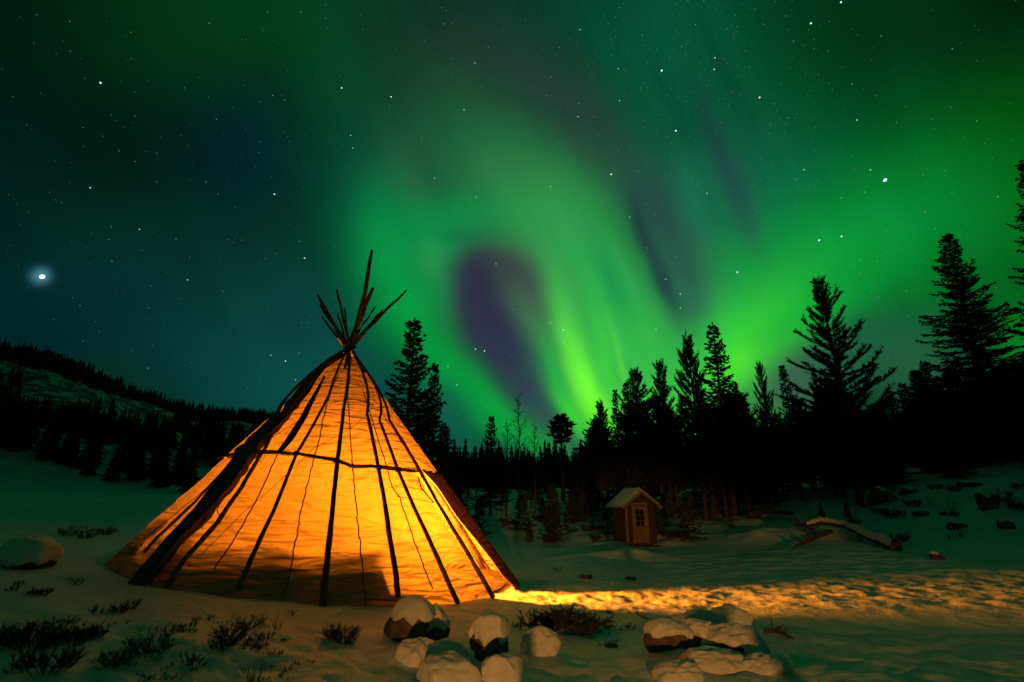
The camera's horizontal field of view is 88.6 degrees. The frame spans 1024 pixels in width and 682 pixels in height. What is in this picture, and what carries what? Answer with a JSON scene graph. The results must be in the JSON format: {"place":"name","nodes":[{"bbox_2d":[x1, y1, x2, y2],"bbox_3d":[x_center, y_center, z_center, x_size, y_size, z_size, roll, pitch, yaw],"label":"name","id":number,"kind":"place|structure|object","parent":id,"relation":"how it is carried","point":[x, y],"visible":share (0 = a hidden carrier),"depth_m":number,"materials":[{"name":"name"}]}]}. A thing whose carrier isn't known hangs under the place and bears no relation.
{"place":"outdoors","nodes":[
{"label":"outdoors","id":0,"kind":"place"},
{"bbox_2d":[7,1,997,397],"bbox_3d":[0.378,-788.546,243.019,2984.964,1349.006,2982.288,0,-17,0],"label":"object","id":1,"kind":"structure","parent":0,"point":[489,171],"depth_m":1276.13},
{"bbox_2d":[0,357,1023,681],"bbox_3d":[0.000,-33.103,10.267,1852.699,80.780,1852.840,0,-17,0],"label":"snowy ground","id":2,"kind":"structure","parent":0,"point":[852,609],"depth_m":10.23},
{"bbox_2d":[0,619,50,642],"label":"heather plant","id":3,"kind":"object","parent":2,"relation":"on","point":[6,631],"visible":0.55,"depth_m":5.29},
{"bbox_2d":[0,533,63,568],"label":"snowy rock","id":4,"kind":"object","parent":2,"relation":"on","point":[30,551],"visible":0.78,"depth_m":8.73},
{"bbox_2d":[0,619,74,652],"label":"heather plant","id":5,"kind":"object","parent":2,"relation":"on","point":[41,641],"visible":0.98,"depth_m":5.08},
{"bbox_2d":[22,585,53,595],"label":"heather plant","id":6,"kind":"object","parent":2,"relation":"on","point":[40,591],"visible":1,"depth_m":7.10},
{"bbox_2d":[33,427,50,459],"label":"hill spruce","id":7,"kind":"object","parent":2,"relation":"on","point":[46,440],"visible":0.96,"depth_m":106.46,"materials":[{"name":"green plant"}]},
{"bbox_2d":[31,409,55,451],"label":"hill spruce","id":8,"kind":"object","parent":2,"relation":"on","point":[50,423],"visible":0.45,"depth_m":110.38,"materials":[{"name":"green plant"}]},
{"bbox_2d":[1,642,88,675],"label":"heather plant","id":9,"kind":"object","parent":2,"relation":"on","point":[31,661],"visible":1,"depth_m":4.67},
{"bbox_2d":[33,405,62,456],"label":"hill spruce","id":10,"kind":"object","parent":2,"relation":"on","point":[58,415],"visible":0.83,"depth_m":109.25,"materials":[{"name":"green plant"}]},
{"bbox_2d":[41,419,58,459],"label":"hill spruce","id":11,"kind":"object","parent":2,"relation":"on","point":[51,441],"visible":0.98,"depth_m":107.57,"materials":[{"name":"green plant"}]},
{"bbox_2d":[55,411,81,464],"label":"hill spruce","id":12,"kind":"object","parent":2,"relation":"on","point":[68,454],"visible":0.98,"depth_m":108.03,"materials":[{"name":"green plant"}]},
{"bbox_2d":[43,620,101,646],"bbox_3d":[-4.510,3.008,5.384,0.526,0.230,0.517,16,-23,-41],"label":"heather plant","id":13,"kind":"object","parent":2,"relation":"on","point":[81,634],"visible":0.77,"depth_m":5.37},
{"bbox_2d":[73,423,96,468],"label":"hill spruce","id":14,"kind":"object","parent":2,"relation":"on","point":[88,441],"visible":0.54,"depth_m":108.50,"materials":[{"name":"green plant"}]},
{"bbox_2d":[62,620,109,640],"bbox_3d":[-4.563,3.100,5.618,0.468,0.178,0.471,9,-19,-27],"label":"heather plant","id":15,"kind":"object","parent":2,"relation":"on","point":[99,631],"visible":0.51,"depth_m":5.62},
{"bbox_2d":[76,431,97,474],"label":"hill spruce","id":16,"kind":"object","parent":2,"relation":"on","point":[88,463],"visible":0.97,"depth_m":104.21,"materials":[{"name":"green plant"}]},
{"bbox_2d":[81,396,102,439],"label":"hill spruce","id":17,"kind":"object","parent":2,"relation":"on","point":[96,417],"visible":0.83,"depth_m":130.60,"materials":[{"name":"green plant"}]},
{"bbox_2d":[96,418,105,464],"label":"hill spruce","id":18,"kind":"object","parent":2,"relation":"on","point":[100,431],"visible":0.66,"depth_m":112.48,"materials":[{"name":"green plant"}]},
{"bbox_2d":[102,396,115,436],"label":"hill spruce","id":19,"kind":"object","parent":2,"relation":"on","point":[110,412],"visible":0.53,"depth_m":136.75,"materials":[{"name":"green plant"}]},
{"bbox_2d":[101,434,122,481],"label":"hill spruce","id":20,"kind":"object","parent":2,"relation":"on","point":[112,471],"visible":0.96,"depth_m":104.21,"materials":[{"name":"green plant"}]},
{"bbox_2d":[94,646,136,667],"bbox_3d":[-3.774,3.023,5.008,0.344,0.154,0.351,-1,-17,3],"label":"heather plant","id":21,"kind":"object","parent":2,"relation":"on","point":[122,658],"visible":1,"depth_m":4.98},
{"bbox_2d":[124,430,147,480],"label":"hill spruce","id":22,"kind":"object","parent":2,"relation":"on","point":[136,470],"visible":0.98,"depth_m":107.45,"materials":[{"name":"green plant"}]},
{"bbox_2d":[143,431,162,476],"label":"hill spruce","id":23,"kind":"object","parent":2,"relation":"on","point":[154,458],"visible":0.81,"depth_m":112.97,"materials":[{"name":"green plant"}]},
{"bbox_2d":[124,620,184,657],"bbox_3d":[-3.602,3.038,5.306,0.554,0.302,0.516,-16,-23,42],"label":"heather plant","id":24,"kind":"object","parent":2,"relation":"on","point":[150,650],"visible":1,"depth_m":5.29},
{"bbox_2d":[150,414,166,452],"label":"hill spruce","id":25,"kind":"object","parent":2,"relation":"on","point":[163,426],"visible":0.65,"depth_m":132.81,"materials":[{"name":"green plant"}]},
{"bbox_2d":[146,430,173,486],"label":"hill spruce","id":26,"kind":"object","parent":2,"relation":"on","point":[162,477],"visible":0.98,"depth_m":105.91,"materials":[{"name":"green plant"}]},
{"bbox_2d":[170,410,178,449],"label":"hill spruce","id":27,"kind":"object","parent":2,"relation":"on","point":[173,438],"visible":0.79,"depth_m":140.27,"materials":[{"name":"green plant"}]},
{"bbox_2d":[169,429,187,478],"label":"hill spruce","id":28,"kind":"object","parent":2,"relation":"on","point":[176,461],"visible":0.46,"depth_m":113.31,"materials":[{"name":"green plant"}]},
{"bbox_2d":[172,445,187,483],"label":"hill spruce","id":29,"kind":"object","parent":2,"relation":"on","point":[181,466],"visible":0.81,"depth_m":109.32,"materials":[{"name":"green plant"}]},
{"bbox_2d":[176,437,199,492],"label":"hill spruce","id":30,"kind":"object","parent":2,"relation":"on","point":[190,477],"visible":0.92,"depth_m":101.14,"materials":[{"name":"green plant"}]},
{"bbox_2d":[178,650,206,670],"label":"heather plant","id":31,"kind":"object","parent":2,"relation":"on","point":[193,659],"visible":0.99,"depth_m":5.16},
{"bbox_2d":[206,635,238,649],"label":"heather plant","id":32,"kind":"object","parent":2,"relation":"on","point":[222,641],"visible":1,"depth_m":5.63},
{"bbox_2d":[206,621,251,641],"bbox_3d":[-3.262,3.357,6.058,0.482,0.211,0.474,8,-19,-24],"label":"heather plant","id":33,"kind":"object","parent":2,"relation":"on","point":[243,627],"visible":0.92,"depth_m":6.04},
{"bbox_2d":[232,612,265,629],"bbox_3d":[-3.345,3.576,6.699,0.416,0.227,0.387,15,-23,-41],"label":"heather plant","id":34,"kind":"object","parent":2,"relation":"on","point":[250,622],"visible":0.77,"depth_m":6.68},
{"bbox_2d":[105,250,519,606],"bbox_3d":[-4.301,1.907,13.397,9.137,8.183,9.079,0,-17,0],"label":"lavvu tent","id":35,"kind":"object","parent":2,"relation":"on","point":[325,484],"visible":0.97,"depth_m":10.07,"materials":[{"name":"fabric"}]},
{"bbox_2d":[319,623,360,644],"bbox_3d":[-2.113,3.597,6.479,0.526,0.231,0.517,-4,-17,12],"label":"heather plant","id":36,"kind":"object","parent":2,"relation":"on","point":[351,634],"visible":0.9,"depth_m":6.41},
{"bbox_2d":[383,596,433,641],"bbox_3d":[-1.393,3.836,7.114,0.688,0.736,0.535,0,-17,0],"label":"snowy rock","id":37,"kind":"object","parent":2,"relation":"on","point":[408,617],"visible":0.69,"depth_m":6.94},
{"bbox_2d":[395,636,435,666],"bbox_3d":[-1.071,3.563,5.972,0.470,0.347,0.461,-14,-22,38],"label":"snowy rock","id":38,"kind":"object","parent":2,"relation":"on","point":[410,652],"visible":0.54,"depth_m":5.84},
{"bbox_2d":[383,316,468,506],"bbox_3d":[-5.224,4.069,24.773,5.169,10.847,5.535,-8,-19,24],"label":"spruce tree","id":39,"kind":"object","parent":2,"relation":"on","point":[409,354],"visible":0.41,"depth_m":24.63,"materials":[{"name":"green plant"}]},
{"bbox_2d":[421,360,453,477],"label":"spruce tree","id":40,"kind":"object","parent":2,"relation":"on","point":[431,399],"visible":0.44,"depth_m":23.97,"materials":[{"name":"green plant"}]},
{"bbox_2d":[424,603,450,639],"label":"snowy rock","id":41,"kind":"object","parent":2,"relation":"on","point":[438,628],"visible":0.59,"depth_m":7.17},
{"bbox_2d":[416,650,481,681],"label":"snowy rock","id":42,"kind":"object","parent":2,"relation":"on","point":[451,666],"visible":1,"depth_m":5.13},
{"bbox_2d":[424,638,474,664],"bbox_3d":[-0.694,3.520,5.851,0.567,0.336,0.412,8,-19,-25],"label":"snowy rock","id":43,"kind":"object","parent":2,"relation":"on","point":[449,644],"visible":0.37,"depth_m":5.80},
{"bbox_2d":[428,426,480,518],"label":"spruce tree","id":44,"kind":"object","parent":2,"relation":"on","point":[444,455],"visible":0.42,"depth_m":22.34,"materials":[{"name":"green plant"}]},
{"bbox_2d":[0,338,916,489],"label":"distant wood","id":45,"kind":"object","parent":2,"relation":"on","point":[71,369],"visible":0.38,"depth_m":171.43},
{"bbox_2d":[473,499,493,535],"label":"spruce sapling","id":46,"kind":"object","parent":2,"relation":"on","point":[479,504],"visible":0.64,"depth_m":25.28,"materials":[{"name":"green plant"}]},
{"bbox_2d":[468,610,509,661],"bbox_3d":[-0.275,3.624,6.186,0.451,0.789,0.435,-5,-18,17],"label":"snowy rock","id":47,"kind":"object","parent":2,"relation":"on","point":[488,632],"visible":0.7,"depth_m":6.10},
{"bbox_2d":[467,415,513,515],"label":"spruce tree","id":48,"kind":"object","parent":2,"relation":"on","point":[486,478],"visible":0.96,"depth_m":32.86,"materials":[{"name":"green plant"}]},
{"bbox_2d":[480,652,525,681],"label":"snowy rock","id":49,"kind":"object","parent":2,"relation":"on","point":[507,667],"visible":0.98,"depth_m":5.24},
{"bbox_2d":[492,420,522,515],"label":"birch tree","id":50,"kind":"object","parent":2,"relation":"on","point":[506,471],"visible":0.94,"depth_m":33.09,"materials":[{"name":"brown plant"}]},
{"bbox_2d":[497,393,531,517],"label":"birch tree","id":51,"kind":"object","parent":2,"relation":"on","point":[519,448],"visible":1,"depth_m":32.52,"materials":[{"name":"brown plant"}]},
{"bbox_2d":[508,494,537,531],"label":"spruce sapling","id":52,"kind":"object","parent":2,"relation":"on","point":[520,499],"visible":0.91,"depth_m":27.67,"materials":[{"name":"green plant"}]},
{"bbox_2d":[522,455,543,507],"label":"slope spruce","id":53,"kind":"object","parent":2,"relation":"on","point":[531,486],"visible":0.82,"depth_m":36.84,"materials":[{"name":"green plant"}]},
{"bbox_2d":[524,424,548,514],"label":"spruce tree","id":54,"kind":"object","parent":2,"relation":"on","point":[534,459],"visible":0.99,"depth_m":34.12,"materials":[{"name":"green plant"}]},
{"bbox_2d":[520,625,560,656],"bbox_3d":[0.359,3.865,6.689,0.526,0.431,0.429,0,-17,0],"label":"snowy rock","id":55,"kind":"object","parent":2,"relation":"on","point":[541,641],"visible":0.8,"depth_m":6.57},
{"bbox_2d":[541,489,563,542],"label":"spruce sapling","id":56,"kind":"object","parent":2,"relation":"on","point":[551,508],"visible":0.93,"depth_m":24.51,"materials":[{"name":"green plant"}]},
{"bbox_2d":[536,483,568,539],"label":"spruce sapling","id":57,"kind":"object","parent":2,"relation":"on","point":[553,487],"visible":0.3,"depth_m":25.30,"materials":[{"name":"green plant"}]},
{"bbox_2d":[546,412,576,500],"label":"tree","id":58,"kind":"object","parent":2,"relation":"on","point":[563,422],"visible":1,"depth_m":41.30,"materials":[{"name":"green plant"}]},
{"bbox_2d":[507,598,616,635],"bbox_3d":[0.724,4.311,8.136,1.920,0.556,1.095,0,-17,0],"label":"brush pile","id":59,"kind":"object","parent":2,"relation":"on","point":[557,620],"visible":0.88,"depth_m":8.02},
{"bbox_2d":[562,497,578,521],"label":"spruce sapling","id":60,"kind":"object","parent":2,"relation":"on","point":[571,502],"visible":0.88,"depth_m":30.83,"materials":[{"name":"green plant"}]},
{"bbox_2d":[559,447,587,497],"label":"forest spruce","id":61,"kind":"object","parent":2,"relation":"on","point":[575,455],"visible":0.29,"depth_m":42.51,"materials":[{"name":"green plant"}]},
{"bbox_2d":[573,492,589,523],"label":"spruce sapling","id":62,"kind":"object","parent":2,"relation":"on","point":[581,499],"visible":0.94,"depth_m":30.45,"materials":[{"name":"green plant"}]},
{"bbox_2d":[564,463,602,515],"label":"forest spruce","id":63,"kind":"object","parent":2,"relation":"on","point":[588,495],"visible":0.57,"depth_m":32.93,"materials":[{"name":"green plant"}]},
{"bbox_2d":[569,426,615,507],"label":"forest spruce","id":64,"kind":"object","parent":2,"relation":"on","point":[589,441],"visible":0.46,"depth_m":36.70,"materials":[{"name":"green plant"}]},
{"bbox_2d":[575,417,620,502],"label":"forest pine","id":65,"kind":"object","parent":2,"relation":"on","point":[582,445],"visible":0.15,"depth_m":41.42,"materials":[{"name":"green plant"}]},
{"bbox_2d":[579,399,620,521],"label":"pine tree","id":66,"kind":"object","parent":2,"relation":"on","point":[601,439],"visible":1,"depth_m":32.23,"materials":[{"name":"green plant"}]},
{"bbox_2d":[607,389,639,495],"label":"spruce tree","id":67,"kind":"object","parent":2,"relation":"on","point":[615,413],"visible":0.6,"depth_m":33.60,"materials":[{"name":"green plant"}]},
{"bbox_2d":[606,380,651,498],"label":"spruce tree","id":68,"kind":"object","parent":2,"relation":"on","point":[626,392],"visible":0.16,"depth_m":36.36,"materials":[{"name":"green plant"}]},
{"bbox_2d":[599,415,660,497],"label":"forest spruce","id":69,"kind":"object","parent":2,"relation":"on","point":[632,462],"visible":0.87,"depth_m":32.32,"materials":[{"name":"green plant"}]},
{"bbox_2d":[605,487,661,546],"bbox_3d":[5.429,7.868,23.260,1.896,2.651,2.140,4,-18,-12],"label":"wooden hut","id":70,"kind":"object","parent":2,"relation":"on","point":[634,519],"visible":0.84,"depth_m":22.77,"materials":[{"name":"brown wood"}]},
{"bbox_2d":[634,506,647,542],"bbox_3d":[5.541,7.914,22.645,0.560,1.500,0.050,4,-18,-12],"label":"door","id":71,"kind":"structure","parent":70,"relation":"in","point":[639,511],"depth_m":22.64,"materials":[{"name":"brown wood"}]},
{"bbox_2d":[612,366,658,490],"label":"pine tree","id":72,"kind":"object","parent":2,"relation":"on","point":[635,391],"visible":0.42,"depth_m":34.96,"materials":[{"name":"green plant"}]},
{"bbox_2d":[604,402,666,487],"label":"forest pine","id":73,"kind":"object","parent":2,"relation":"on","point":[635,427],"visible":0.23,"depth_m":34.35,"materials":[{"name":"green plant"}]},
{"bbox_2d":[636,395,689,516],"bbox_3d":[9.548,7.297,33.218,4.276,8.012,4.118,15,-23,-41],"label":"forest pine","id":74,"kind":"object","parent":2,"relation":"on","point":[658,479],"visible":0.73,"depth_m":32.94,"materials":[{"name":"green plant"}]},
{"bbox_2d":[646,458,681,500],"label":"forest spruce","id":75,"kind":"object","parent":2,"relation":"on","point":[666,491],"visible":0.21,"depth_m":38.60,"materials":[{"name":"green plant"}]},
{"bbox_2d":[649,357,685,517],"bbox_3d":[9.871,6.220,33.579,2.416,10.663,2.583,8,-19,-23],"label":"pine tree","id":76,"kind":"object","parent":2,"relation":"on","point":[665,389],"visible":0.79,"depth_m":33.48,"materials":[{"name":"green plant"}]},
{"bbox_2d":[643,616,697,652],"bbox_3d":[1.999,3.735,6.675,0.701,0.413,0.475,0,-17,0],"label":"snowy rock","id":77,"kind":"object","parent":2,"relation":"on","point":[664,633],"visible":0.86,"depth_m":6.50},
{"bbox_2d":[651,659,704,681],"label":"snowy rock","id":78,"kind":"object","parent":2,"relation":"on","point":[678,670],"visible":0.99,"depth_m":5.60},
{"bbox_2d":[666,395,698,507],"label":"forest spruce","id":79,"kind":"object","parent":2,"relation":"on","point":[686,419],"visible":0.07,"depth_m":39.12,"materials":[{"name":"green plant"}]},
{"bbox_2d":[670,492,708,540],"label":"spruce sapling","id":80,"kind":"object","parent":2,"relation":"on","point":[686,498],"visible":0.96,"depth_m":24.30,"materials":[{"name":"green plant"}]},
{"bbox_2d":[681,617,712,646],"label":"snowy rock","id":81,"kind":"object","parent":2,"relation":"on","point":[700,627],"visible":0.26,"depth_m":6.68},
{"bbox_2d":[676,608,720,623],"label":"snowy rock","id":82,"kind":"object","parent":2,"relation":"on","point":[706,615],"visible":0.34,"depth_m":8.09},
{"bbox_2d":[671,329,732,520],"bbox_3d":[11.825,5.240,33.042,3.612,12.496,3.398,-2,-17,8],"label":"pine tree","id":83,"kind":"object","parent":2,"relation":"on","point":[697,397],"visible":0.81,"depth_m":33.07,"materials":[{"name":"green plant"}]},
{"bbox_2d":[679,645,745,674],"bbox_3d":[2.324,3.681,6.055,0.755,0.271,0.655,0,-17,0],"label":"snowy rock","id":84,"kind":"object","parent":2,"relation":"on","point":[714,660],"visible":0.72,"depth_m":5.88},
{"bbox_2d":[684,321,764,515],"bbox_3d":[13.101,4.760,32.931,4.281,12.827,4.355,9,-19,-27],"label":"spruce tree","id":85,"kind":"object","parent":2,"relation":"on","point":[729,401],"visible":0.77,"depth_m":32.69,"materials":[{"name":"green plant"}]},
{"bbox_2d":[700,622,759,652],"bbox_3d":[2.760,3.827,6.675,0.796,0.458,0.633,0,-17,0],"label":"snowy rock","id":86,"kind":"object","parent":2,"relation":"on","point":[738,637],"visible":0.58,"depth_m":6.53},
{"bbox_2d":[709,603,752,624],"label":"snowy rock","id":87,"kind":"object","parent":2,"relation":"on","point":[727,612],"visible":0.38,"depth_m":8.10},
{"bbox_2d":[709,380,779,504],"bbox_3d":[14.534,6.756,33.669,4.043,8.588,4.329,-1,-17,4],"label":"spruce tree","id":88,"kind":"object","parent":2,"relation":"on","point":[743,410],"visible":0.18,"depth_m":32.60,"materials":[{"name":"green plant"}]},
{"bbox_2d":[741,405,770,504],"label":"forest spruce","id":89,"kind":"object","parent":2,"relation":"on","point":[748,413],"visible":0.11,"depth_m":37.20,"materials":[{"name":"green plant"}]},
{"bbox_2d":[743,637,772,654],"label":"snowy rock","id":90,"kind":"object","parent":2,"relation":"on","point":[760,644],"visible":0.45,"depth_m":6.41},
{"bbox_2d":[742,652,793,674],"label":"snowy rock","id":91,"kind":"object","parent":2,"relation":"on","point":[761,663],"visible":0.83,"depth_m":5.80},
{"bbox_2d":[750,361,788,508],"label":"pine tree","id":92,"kind":"object","parent":2,"relation":"on","point":[767,429],"visible":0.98,"depth_m":32.79,"materials":[{"name":"green plant"}]},
{"bbox_2d":[747,507,793,517],"bbox_3d":[14.184,9.397,28.782,1.884,0.574,1.661,8,-19,-25],"label":"fallen log","id":93,"kind":"object","parent":2,"relation":"on","point":[758,513],"visible":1,"depth_m":29.08,"materials":[{"name":"brown plant"}]},
{"bbox_2d":[763,618,793,639],"bbox_3d":[3.818,4.115,7.506,0.229,0.194,0.471,8,-19,-25],"label":"dead stick","id":94,"kind":"object","parent":2,"relation":"on","point":[775,630],"visible":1,"depth_m":7.54,"materials":[{"name":"wood"}]},
{"bbox_2d":[775,365,820,500],"bbox_3d":[18.014,5.960,33.881,2.838,9.084,2.724,16,-23,-41],"label":"spruce tree","id":95,"kind":"object","parent":2,"relation":"on","point":[803,461],"visible":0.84,"depth_m":33.43,"materials":[{"name":"green plant"}]},
{"bbox_2d":[776,397,821,491],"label":"forest pine","id":96,"kind":"object","parent":2,"relation":"on","point":[805,424],"visible":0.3,"depth_m":39.49,"materials":[{"name":"green plant"}]},
{"bbox_2d":[791,525,832,547],"bbox_3d":[11.761,7.607,20.553,3.393,0.785,0.895,8,-19,-25],"label":"fallen branch","id":97,"kind":"object","parent":2,"relation":"on","point":[809,538],"visible":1,"depth_m":20.40,"materials":[{"name":"wood"}]},
{"bbox_2d":[800,376,838,479],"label":"forest pine","id":98,"kind":"object","parent":2,"relation":"on","point":[814,382],"visible":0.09,"depth_m":48.44,"materials":[{"name":"green plant"}]},
{"bbox_2d":[787,516,902,550],"bbox_3d":[12.969,7.354,20.209,2.145,1.061,5.058,0,-17,0],"label":"fallen log","id":99,"kind":"object","parent":2,"relation":"on","point":[885,541],"visible":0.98,"depth_m":20.17,"materials":[{"name":"brown plant"}]},
{"bbox_2d":[782,275,908,506],"bbox_3d":[19.647,2.745,31.343,6.218,14.630,6.950,-16,-23,42],"label":"pine tree","id":100,"kind":"object","parent":2,"relation":"on","point":[843,410],"visible":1,"depth_m":30.86,"materials":[{"name":"green plant"}]},
{"bbox_2d":[867,486,896,506],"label":"dark stone","id":101,"kind":"object","parent":2,"relation":"on","point":[877,495],"visible":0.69,"depth_m":29.13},
{"bbox_2d":[879,507,907,518],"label":"slope shrub","id":102,"kind":"object","parent":2,"relation":"on","point":[889,514],"visible":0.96,"depth_m":25.22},
{"bbox_2d":[894,383,926,465],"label":"ridge spruce","id":103,"kind":"object","parent":2,"relation":"on","point":[901,400],"visible":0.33,"depth_m":53.51,"materials":[{"name":"green plant"}]},
{"bbox_2d":[897,370,968,473],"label":"ridge spruce","id":104,"kind":"object","parent":2,"relation":"on","point":[923,400],"visible":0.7,"depth_m":46.16,"materials":[{"name":"green plant"}]},
{"bbox_2d":[917,369,986,459],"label":"ridge spruce","id":105,"kind":"object","parent":2,"relation":"on","point":[926,378],"visible":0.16,"depth_m":51.55,"materials":[{"name":"green plant"}]},
{"bbox_2d":[915,233,1023,460],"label":"spruce tree","id":106,"kind":"object","parent":2,"relation":"on","point":[978,317],"visible":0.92,"depth_m":47.11,"materials":[{"name":"green plant"}]},
{"bbox_2d":[974,489,999,510],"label":"dark stone","id":107,"kind":"object","parent":2,"relation":"on","point":[985,499],"visible":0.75,"depth_m":24.08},
{"bbox_2d":[996,517,1015,528],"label":"dark stone","id":108,"kind":"object","parent":2,"relation":"on","point":[1004,523],"visible":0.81,"depth_m":20.94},
{"bbox_2d":[1001,160,1023,378],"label":"spruce tree","id":109,"kind":"object","parent":2,"relation":"on","point":[1020,166],"visible":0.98,"depth_m":45.26,"materials":[{"name":"green plant"}]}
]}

